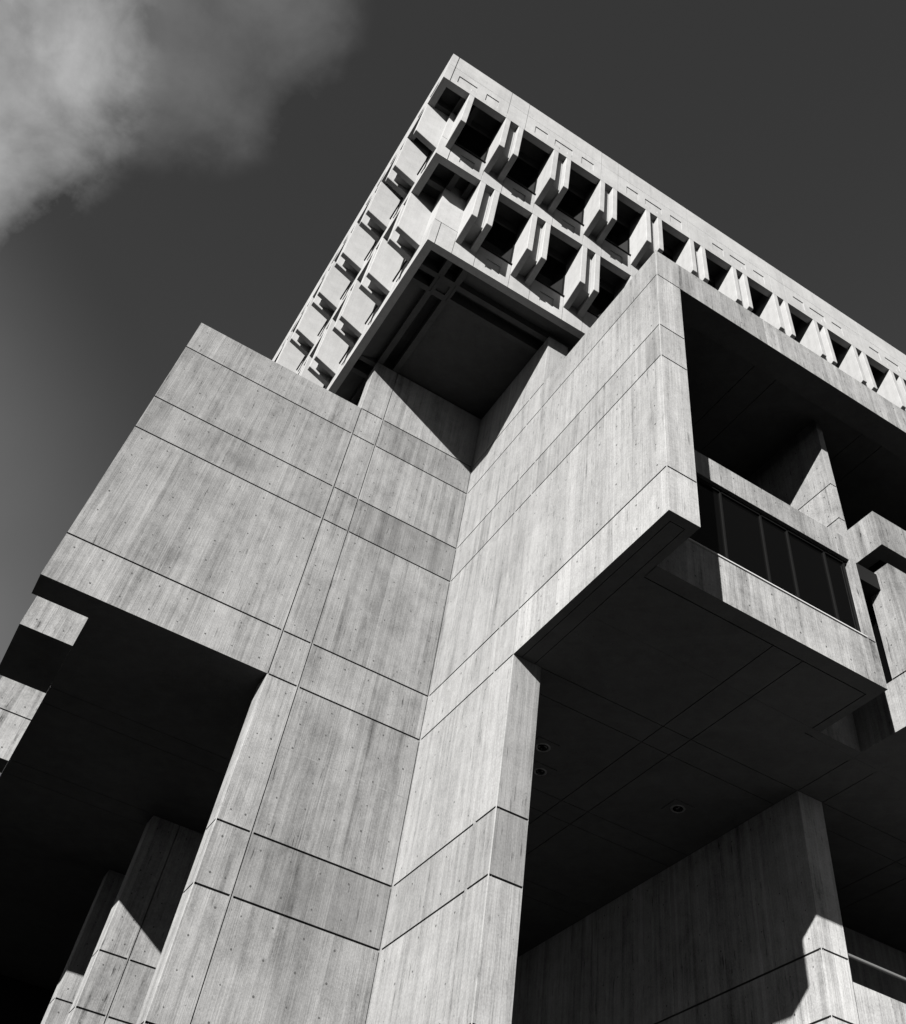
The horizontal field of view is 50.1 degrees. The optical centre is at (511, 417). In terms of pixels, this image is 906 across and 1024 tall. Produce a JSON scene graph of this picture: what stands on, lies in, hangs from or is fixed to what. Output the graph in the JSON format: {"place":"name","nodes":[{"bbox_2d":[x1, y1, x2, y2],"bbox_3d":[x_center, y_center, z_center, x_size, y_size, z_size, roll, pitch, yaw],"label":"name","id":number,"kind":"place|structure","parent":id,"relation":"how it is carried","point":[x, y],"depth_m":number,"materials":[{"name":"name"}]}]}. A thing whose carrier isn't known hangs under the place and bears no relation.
{"place":"outdoors","nodes":[
{"label":"outdoors","id":0,"kind":"place"},
{"bbox_2d":[0,54,905,1023],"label":"city hall building","id":1,"kind":"structure","parent":0,"point":[472,590],"depth_m":25.08,"materials":[{"name":"concrete"}]},
{"bbox_2d":[339,346,350,363],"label":"window","id":2,"kind":"structure","parent":1,"relation":"in","point":[349,347],"depth_m":35.14,"materials":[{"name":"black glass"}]},
{"bbox_2d":[364,241,375,260],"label":"window","id":3,"kind":"structure","parent":1,"relation":"in","point":[375,241],"depth_m":36.58,"materials":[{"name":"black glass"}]},
{"bbox_2d":[365,304,377,323],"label":"window","id":4,"kind":"structure","parent":1,"relation":"in","point":[375,306],"depth_m":34.01,"materials":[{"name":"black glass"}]},
{"bbox_2d":[389,197,403,218],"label":"window","id":5,"kind":"structure","parent":1,"relation":"in","point":[402,198],"depth_m":35.40,"materials":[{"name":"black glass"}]},
{"bbox_2d":[392,259,406,281],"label":"window","id":6,"kind":"structure","parent":1,"relation":"in","point":[404,261],"depth_m":32.85,"materials":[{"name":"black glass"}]},
{"bbox_2d":[417,150,431,174],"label":"window","id":7,"kind":"structure","parent":1,"relation":"in","point":[430,151],"depth_m":34.24,"materials":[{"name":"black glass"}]},
{"bbox_2d":[454,124,491,162],"bbox_3d":[-1.374,-10.081,34.881,1.335,2.722,0.170,29,-54,-16],"label":"window","id":8,"kind":"structure","parent":1,"relation":"in","point":[470,140],"depth_m":34.76,"materials":[{"name":"black glass"}]},
{"bbox_2d":[480,221,516,264],"bbox_3d":[-0.443,-6.227,33.143,1.335,2.752,0.170,29,-54,-16],"label":"window","id":9,"kind":"structure","parent":1,"relation":"in","point":[499,241],"depth_m":33.00,"materials":[{"name":"black glass"}]},
{"bbox_2d":[506,157,538,194],"bbox_3d":[0.400,-9.089,35.450,1.335,2.722,0.170,29,-54,-16],"label":"window","id":10,"kind":"structure","parent":1,"relation":"in","point":[523,174],"depth_m":35.32,"materials":[{"name":"black glass"}]},
{"bbox_2d":[535,254,565,296],"bbox_3d":[1.331,-5.235,33.711,1.335,2.752,0.170,29,-54,-16],"label":"window","id":11,"kind":"structure","parent":1,"relation":"in","point":[552,274],"depth_m":33.55,"materials":[{"name":"black glass"}]},
{"bbox_2d":[556,190,584,225],"bbox_3d":[2.173,-8.098,36.018,1.335,2.722,0.170,29,-54,-16],"label":"window","id":12,"kind":"structure","parent":1,"relation":"in","point":[571,205],"depth_m":35.87,"materials":[{"name":"black glass"}]},
{"bbox_2d":[587,286,613,317],"bbox_3d":[3.104,-4.244,34.280,1.335,2.752,0.170,29,-54,-16],"label":"window","id":13,"kind":"structure","parent":1,"relation":"in","point":[604,298],"depth_m":34.26,"materials":[{"name":"black glass"}]},
{"bbox_2d":[604,221,630,255],"bbox_3d":[3.947,-7.106,36.587,1.335,2.722,0.170,29,-54,-16],"label":"window","id":14,"kind":"structure","parent":1,"relation":"in","point":[618,236],"depth_m":36.42,"materials":[{"name":"black glass"}]},
{"bbox_2d":[662,252,672,260],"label":"window","id":15,"kind":"structure","parent":1,"relation":"in","point":[665,254],"depth_m":37.89,"materials":[{"name":"black glass"}]},
{"bbox_2d":[687,476,867,637],"bbox_3d":[5.745,2.953,22.576,6.200,2.525,0.250,29,-54,-16],"label":"window","id":16,"kind":"structure","parent":1,"relation":"in","point":[730,529],"depth_m":22.80,"materials":[{"name":"black glass"}]},
{"bbox_2d":[868,560,905,683],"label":"window","id":17,"kind":"structure","parent":1,"relation":"in","point":[888,678],"depth_m":24.77,"materials":[{"name":"black glass"}]},
{"bbox_2d":[0,0,905,774],"label":"sky","id":18,"kind":"structure","parent":0,"point":[168,168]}
]}

